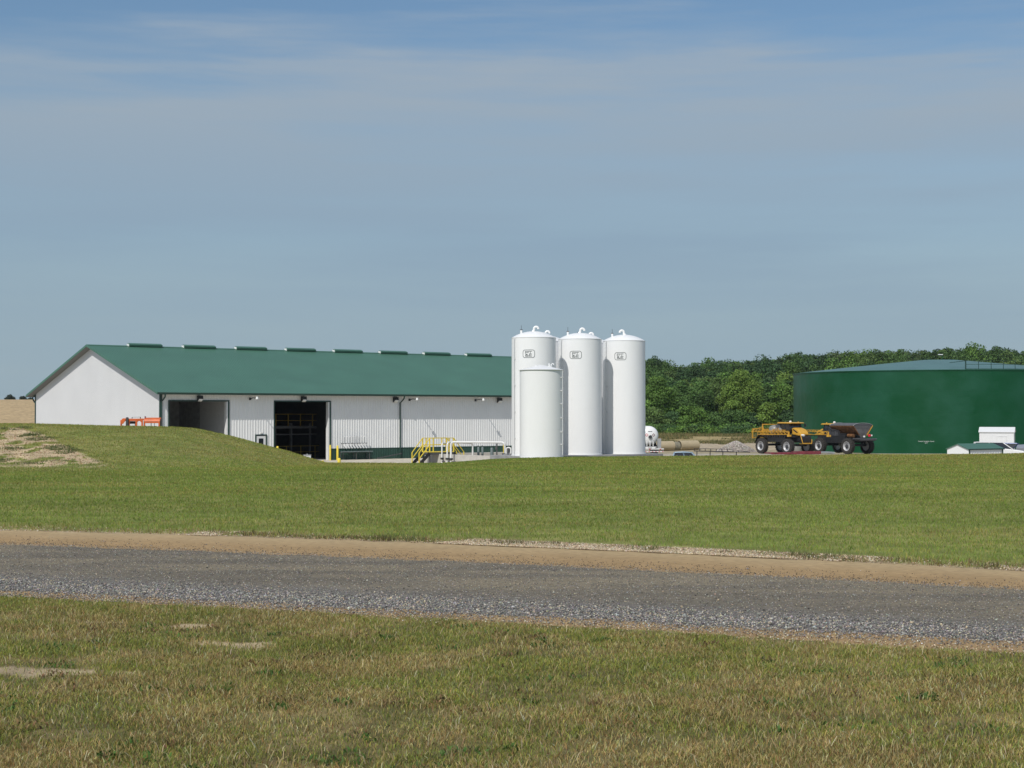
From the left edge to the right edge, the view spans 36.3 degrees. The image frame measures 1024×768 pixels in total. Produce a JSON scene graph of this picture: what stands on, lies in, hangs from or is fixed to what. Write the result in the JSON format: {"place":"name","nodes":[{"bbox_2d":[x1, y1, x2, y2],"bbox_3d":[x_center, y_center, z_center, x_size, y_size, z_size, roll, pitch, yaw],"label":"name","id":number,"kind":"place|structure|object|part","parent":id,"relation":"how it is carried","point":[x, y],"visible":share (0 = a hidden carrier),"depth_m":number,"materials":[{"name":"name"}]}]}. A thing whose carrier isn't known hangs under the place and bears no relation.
{"place":"outdoors","nodes":[
{"label":"outdoors","id":0,"kind":"place"},
{"bbox_2d":[26,343,511,459],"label":"storage building","id":1,"kind":"structure","parent":0,"point":[388,403],"depth_m":133.06,"materials":[{"name":"white paint"}]},
{"bbox_2d":[256,436,265,444],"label":"door","id":2,"kind":"structure","parent":1,"relation":"in","point":[259,439],"depth_m":125.31,"materials":[{"name":"white paint"}]},
{"bbox_2d":[256,414,318,454],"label":"mezzanine","id":3,"kind":"object","parent":1,"relation":"on","point":[290,427],"visible":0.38,"depth_m":133.50,"materials":[{"name":"grey metal"}]},
{"bbox_2d":[341,436,366,448],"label":"hose manifold","id":4,"kind":"object","parent":1,"relation":"attached to","point":[347,443],"visible":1,"depth_m":130.13,"materials":[{"name":"white paint"}]},
{"bbox_2d":[0,594,1023,767],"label":"verge grass","id":5,"kind":"structure","parent":0,"point":[995,671],"depth_m":12.21,"materials":[{"name":"green plant"}]},
{"bbox_2d":[0,400,1023,767],"bbox_3d":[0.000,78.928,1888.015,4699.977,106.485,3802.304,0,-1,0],"label":"ground","id":6,"kind":"structure","parent":0,"point":[16,412],"depth_m":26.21,"materials":[{"name":"green plant"}]},
{"bbox_2d":[4,394,15,399],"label":"shrub","id":7,"kind":"object","parent":6,"relation":"on","point":[9,397],"visible":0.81,"depth_m":317.63,"materials":[{"name":"green plant"}]},
{"bbox_2d":[0,429,94,464],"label":"clods","id":8,"kind":"object","parent":6,"relation":"on","point":[79,459],"visible":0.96,"depth_m":66.54,"materials":[{"name":"soil"}]},
{"bbox_2d":[6,628,271,678],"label":"sand crumbs","id":9,"kind":"object","parent":6,"relation":"on","point":[74,672],"visible":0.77,"depth_m":13.38,"materials":[{"name":"sand"}]},
{"bbox_2d":[120,416,161,425],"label":"grading implement","id":10,"kind":"object","parent":6,"relation":"on","point":[135,421],"visible":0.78,"depth_m":89.68,"materials":[{"name":"orange paint"}]},
{"bbox_2d":[329,445,330,459],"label":"bollard","id":11,"kind":"object","parent":6,"relation":"on","point":[329,452],"visible":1,"depth_m":128.20,"materials":[{"name":"yellow metal"}]},
{"bbox_2d":[336,445,338,459],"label":"bollard","id":12,"kind":"object","parent":6,"relation":"on","point":[337,451],"visible":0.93,"depth_m":128.66,"materials":[{"name":"yellow metal"}]},
{"bbox_2d":[340,451,372,458],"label":"wash bench","id":13,"kind":"object","parent":6,"relation":"on","point":[356,453],"visible":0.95,"depth_m":130.22,"materials":[{"name":"grey metal"}]},
{"bbox_2d":[412,437,463,462],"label":"crossover stair","id":14,"kind":"object","parent":6,"relation":"on","point":[427,454],"visible":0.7,"depth_m":116.34,"materials":[{"name":"yellow metal"}]},
{"bbox_2d":[440,443,446,462],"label":"transfer pipe","id":15,"kind":"object","parent":6,"relation":"on","point":[442,458],"visible":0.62,"depth_m":115.89,"materials":[{"name":"white metal"}]},
{"bbox_2d":[445,441,473,461],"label":"transfer pipe","id":16,"kind":"object","parent":6,"relation":"on","point":[446,458],"visible":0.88,"depth_m":115.25,"materials":[{"name":"white metal"}]},
{"bbox_2d":[425,452,502,462],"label":"containment wall","id":17,"kind":"structure","parent":6,"relation":"on","point":[459,457],"depth_m":115.39,"materials":[{"name":"concrete"}]},
{"bbox_2d":[449,441,505,461],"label":"transfer pipe","id":18,"kind":"object","parent":6,"relation":"on","point":[452,442],"visible":0.94,"depth_m":113.64,"materials":[{"name":"white metal"}]},
{"bbox_2d":[490,446,493,454],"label":"filter canister","id":19,"kind":"object","parent":18,"relation":"attached to","point":[491,451],"visible":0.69,"depth_m":114.37,"materials":[{"name":"metal"}]},
{"bbox_2d":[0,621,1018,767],"bbox_3d":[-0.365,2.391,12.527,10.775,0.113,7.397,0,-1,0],"label":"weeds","id":20,"kind":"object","parent":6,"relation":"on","point":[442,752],"visible":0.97,"depth_m":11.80,"materials":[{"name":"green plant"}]},
{"bbox_2d":[0,426,1023,568],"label":"weed tufts","id":21,"kind":"object","parent":6,"relation":"on","point":[53,447],"visible":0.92,"depth_m":26.97,"materials":[{"name":"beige plant"}]},
{"bbox_2d":[0,530,1023,652],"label":"road shoulder","id":22,"kind":"object","parent":6,"relation":"on","point":[965,576],"visible":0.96,"depth_m":23.00},
{"bbox_2d":[0,526,1023,655],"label":"rubble","id":23,"kind":"object","parent":22,"relation":"on","point":[673,550],"visible":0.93,"depth_m":24.05,"materials":[{"name":"gravel"}]},
{"bbox_2d":[490,453,662,458],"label":"tank pad","id":24,"kind":"object","parent":6,"relation":"on","point":[504,455],"visible":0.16,"depth_m":108.11,"materials":[{"name":"grey concrete"}]},
{"bbox_2d":[511,326,555,455],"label":"storage tank","id":25,"kind":"object","parent":24,"relation":"on","point":[533,347],"visible":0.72,"depth_m":105.96,"materials":[{"name":"metal"}]},
{"bbox_2d":[520,363,562,457],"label":"short tank","id":26,"kind":"object","parent":24,"relation":"on","point":[541,410],"visible":0.98,"depth_m":99.76,"materials":[{"name":"white metal"}]},
{"bbox_2d":[545,330,559,367],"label":"storage tank","id":27,"kind":"object","parent":24,"relation":"on","point":[549,332],"visible":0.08,"depth_m":112.03,"materials":[{"name":"metal"}]},
{"bbox_2d":[558,327,602,454],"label":"storage tank","id":28,"kind":"object","parent":24,"relation":"on","point":[579,358],"visible":0.92,"depth_m":108.29,"materials":[{"name":"metal"}]},
{"bbox_2d":[577,332,603,452],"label":"storage tank","id":29,"kind":"object","parent":24,"relation":"on","point":[592,333],"visible":0.03,"depth_m":114.64,"materials":[{"name":"metal"}]},
{"bbox_2d":[602,329,645,453],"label":"storage tank","id":30,"kind":"object","parent":24,"relation":"on","point":[624,393],"visible":1,"depth_m":110.89,"materials":[{"name":"metal"}]},
{"bbox_2d":[645,426,663,452],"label":"tanker trailer","id":31,"kind":"object","parent":6,"relation":"on","point":[651,436],"visible":0.5,"depth_m":171.38,"materials":[{"name":"white paint"}]},
{"bbox_2d":[645,407,673,425],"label":"deciduous tree","id":32,"kind":"object","parent":6,"relation":"on","point":[656,415],"visible":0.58,"depth_m":248.77,"materials":[{"name":"green plant"}]},
{"bbox_2d":[645,375,680,413],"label":"deciduous tree","id":33,"kind":"object","parent":6,"relation":"on","point":[660,396],"visible":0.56,"depth_m":260.60,"materials":[{"name":"green plant"}]},
{"bbox_2d":[656,441,674,450],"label":"culvert pipe","id":34,"kind":"object","parent":6,"relation":"on","point":[668,445],"visible":0.53,"depth_m":190.97,"materials":[{"name":"beige concrete"}]},
{"bbox_2d":[664,411,681,425],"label":"deciduous tree","id":35,"kind":"object","parent":6,"relation":"on","point":[672,415],"visible":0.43,"depth_m":250.80,"materials":[{"name":"green plant"}]},
{"bbox_2d":[674,442,680,450],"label":"culvert pipe","id":36,"kind":"object","parent":6,"relation":"on","point":[677,446],"visible":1,"depth_m":191.71,"materials":[{"name":"grey concrete"}]},
{"bbox_2d":[670,380,691,411],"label":"deciduous tree","id":37,"kind":"object","parent":6,"relation":"on","point":[682,390],"visible":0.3,"depth_m":267.09,"materials":[{"name":"green plant"}]},
{"bbox_2d":[673,451,694,455],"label":"pickup truck","id":38,"kind":"object","parent":6,"relation":"on","point":[681,453],"visible":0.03,"depth_m":130.09,"materials":[{"name":"grey metal"}]},
{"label":"windows","id":39,"kind":"part","parent":38,"relation":"part of","materials":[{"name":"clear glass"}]},
{"bbox_2d":[677,440,699,449],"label":"culvert pipe","id":40,"kind":"object","parent":6,"relation":"on","point":[689,444],"visible":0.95,"depth_m":192.69,"materials":[{"name":"beige concrete"}]},
{"bbox_2d":[674,404,710,425],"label":"deciduous tree","id":41,"kind":"object","parent":6,"relation":"on","point":[690,415],"visible":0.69,"depth_m":249.43,"materials":[{"name":"green plant"}]},
{"bbox_2d":[681,382,715,414],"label":"deciduous tree","id":42,"kind":"object","parent":6,"relation":"on","point":[700,394],"visible":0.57,"depth_m":258.95,"materials":[{"name":"green plant"}]},
{"bbox_2d":[645,420,769,434],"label":"undergrowth","id":43,"kind":"object","parent":6,"relation":"on","point":[724,428],"visible":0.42,"depth_m":238.62,"materials":[{"name":"green plant"}]},
{"bbox_2d":[701,411,720,425],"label":"deciduous tree","id":44,"kind":"object","parent":6,"relation":"on","point":[713,416],"visible":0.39,"depth_m":251.02,"materials":[{"name":"green plant"}]},
{"bbox_2d":[707,376,726,412],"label":"deciduous tree","id":45,"kind":"object","parent":6,"relation":"on","point":[715,384],"visible":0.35,"depth_m":271.05,"materials":[{"name":"green plant"}]},
{"bbox_2d":[694,448,749,455],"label":"steel truss","id":46,"kind":"object","parent":6,"relation":"on","point":[710,451],"visible":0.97,"depth_m":140.53,"materials":[{"name":"black metal"}]},
{"bbox_2d":[715,408,749,425],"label":"deciduous tree","id":47,"kind":"object","parent":6,"relation":"on","point":[728,416],"visible":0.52,"depth_m":248.66,"materials":[{"name":"green plant"}]},
{"bbox_2d":[717,440,756,451],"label":"gravel pile","id":48,"kind":"object","parent":6,"relation":"on","point":[736,445],"visible":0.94,"depth_m":188.82,"materials":[{"name":"gravel"}]},
{"bbox_2d":[715,368,764,420],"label":"deciduous tree","id":49,"kind":"object","parent":6,"relation":"on","point":[741,394],"visible":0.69,"depth_m":260.42,"materials":[{"name":"green plant"}]},
{"bbox_2d":[745,412,763,427],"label":"deciduous tree","id":50,"kind":"object","parent":6,"relation":"on","point":[753,419],"visible":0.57,"depth_m":250.38,"materials":[{"name":"green plant"}]},
{"bbox_2d":[754,384,773,411],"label":"deciduous tree","id":51,"kind":"object","parent":6,"relation":"on","point":[766,391],"visible":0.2,"depth_m":268.81,"materials":[{"name":"green plant"}]},
{"bbox_2d":[754,402,778,427],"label":"deciduous tree","id":52,"kind":"object","parent":6,"relation":"on","point":[768,414],"visible":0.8,"depth_m":251.05,"materials":[{"name":"green plant"}]},
{"bbox_2d":[768,383,792,415],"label":"deciduous tree","id":53,"kind":"object","parent":6,"relation":"on","point":[781,395],"visible":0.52,"depth_m":262.79,"materials":[{"name":"green plant"}]},
{"bbox_2d":[777,410,793,421],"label":"deciduous tree","id":54,"kind":"object","parent":6,"relation":"on","point":[786,416],"visible":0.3,"depth_m":253.16,"materials":[{"name":"green plant"}]},
{"bbox_2d":[751,421,830,454],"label":"crop sprayer","id":55,"kind":"object","parent":6,"relation":"on","point":[782,437],"visible":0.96,"depth_m":165.62,"materials":[{"name":"metal"}]},
{"bbox_2d":[765,451,834,453],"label":"flatbed trailer","id":56,"kind":"object","parent":6,"relation":"on","point":[805,452],"visible":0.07,"depth_m":149.05,"materials":[{"name":"metal"}]},
{"bbox_2d":[645,341,1023,414],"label":"woodland","id":57,"kind":"object","parent":6,"relation":"on","point":[772,372],"visible":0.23,"depth_m":346.03,"materials":[{"name":"green plant"}]},
{"bbox_2d":[814,421,876,453],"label":"fertilizer spreader","id":58,"kind":"object","parent":6,"relation":"on","point":[844,437],"visible":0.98,"depth_m":166.53,"materials":[{"name":"metal"}]},
{"bbox_2d":[793,354,1023,453],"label":"green tank","id":59,"kind":"object","parent":6,"relation":"on","point":[926,407],"visible":0.77,"depth_m":180.75,"materials":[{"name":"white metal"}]},
{"bbox_2d":[946,443,1004,453],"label":"shed","id":60,"kind":"structure","parent":6,"relation":"on","point":[975,448],"depth_m":119.06,"materials":[{"name":"white metal"}]},
{"bbox_2d":[979,427,1015,448],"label":"garden shed","id":61,"kind":"structure","parent":6,"relation":"on","point":[1000,434],"depth_m":159.98,"materials":[{"name":"white paint"}]},
{"bbox_2d":[997,437,1005,442],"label":"door","id":62,"kind":"structure","parent":61,"relation":"in","point":[999,439],"depth_m":159.65,"materials":[{"name":"white paint"}]},
{"bbox_2d":[1005,443,1019,449],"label":"hatchback","id":63,"kind":"object","parent":6,"relation":"on","point":[1012,445],"visible":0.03,"depth_m":148.08,"materials":[{"name":"white metal"}]},
{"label":"windows","id":64,"kind":"part","parent":63,"relation":"part of","materials":[{"name":"glass"}]},
{"bbox_2d":[1016,444,1023,450],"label":"pickup truck","id":65,"kind":"object","parent":6,"relation":"on","point":[1020,447],"visible":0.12,"depth_m":146.28,"materials":[{"name":"silver metal"}]},
{"bbox_2d":[0,535,1023,647],"bbox_3d":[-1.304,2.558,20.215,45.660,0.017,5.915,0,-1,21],"label":"gravel road","id":66,"kind":"structure","parent":0,"point":[710,598],"depth_m":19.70,"materials":[{"name":"grey gravel"}]},
{"bbox_2d":[0,0,1023,399],"label":"sky","id":67,"kind":"structure","parent":0,"point":[696,180],"materials":[{"name":"blue"}]},
{"bbox_2d":[658,430,791,444],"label":"meadow grass","id":68,"kind":"structure","parent":0,"point":[662,436],"depth_m":224.69,"materials":[{"name":"plant"}]},
{"bbox_2d":[794,446,801,450],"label":"poly drum","id":69,"kind":"object","parent":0,"point":[797,448],"visible":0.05,"depth_m":175.34,"materials":[{"name":"white plastic"}]},
{"bbox_2d":[974,441,1023,452],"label":"suv","id":70,"kind":"object","parent":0,"point":[1008,449],"visible":0.06,"depth_m":139.89,"materials":[{"name":"white paint"}]},
{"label":"windows","id":71,"kind":"part","parent":70,"relation":"part of","materials":[{"name":"glass"}]}
]}

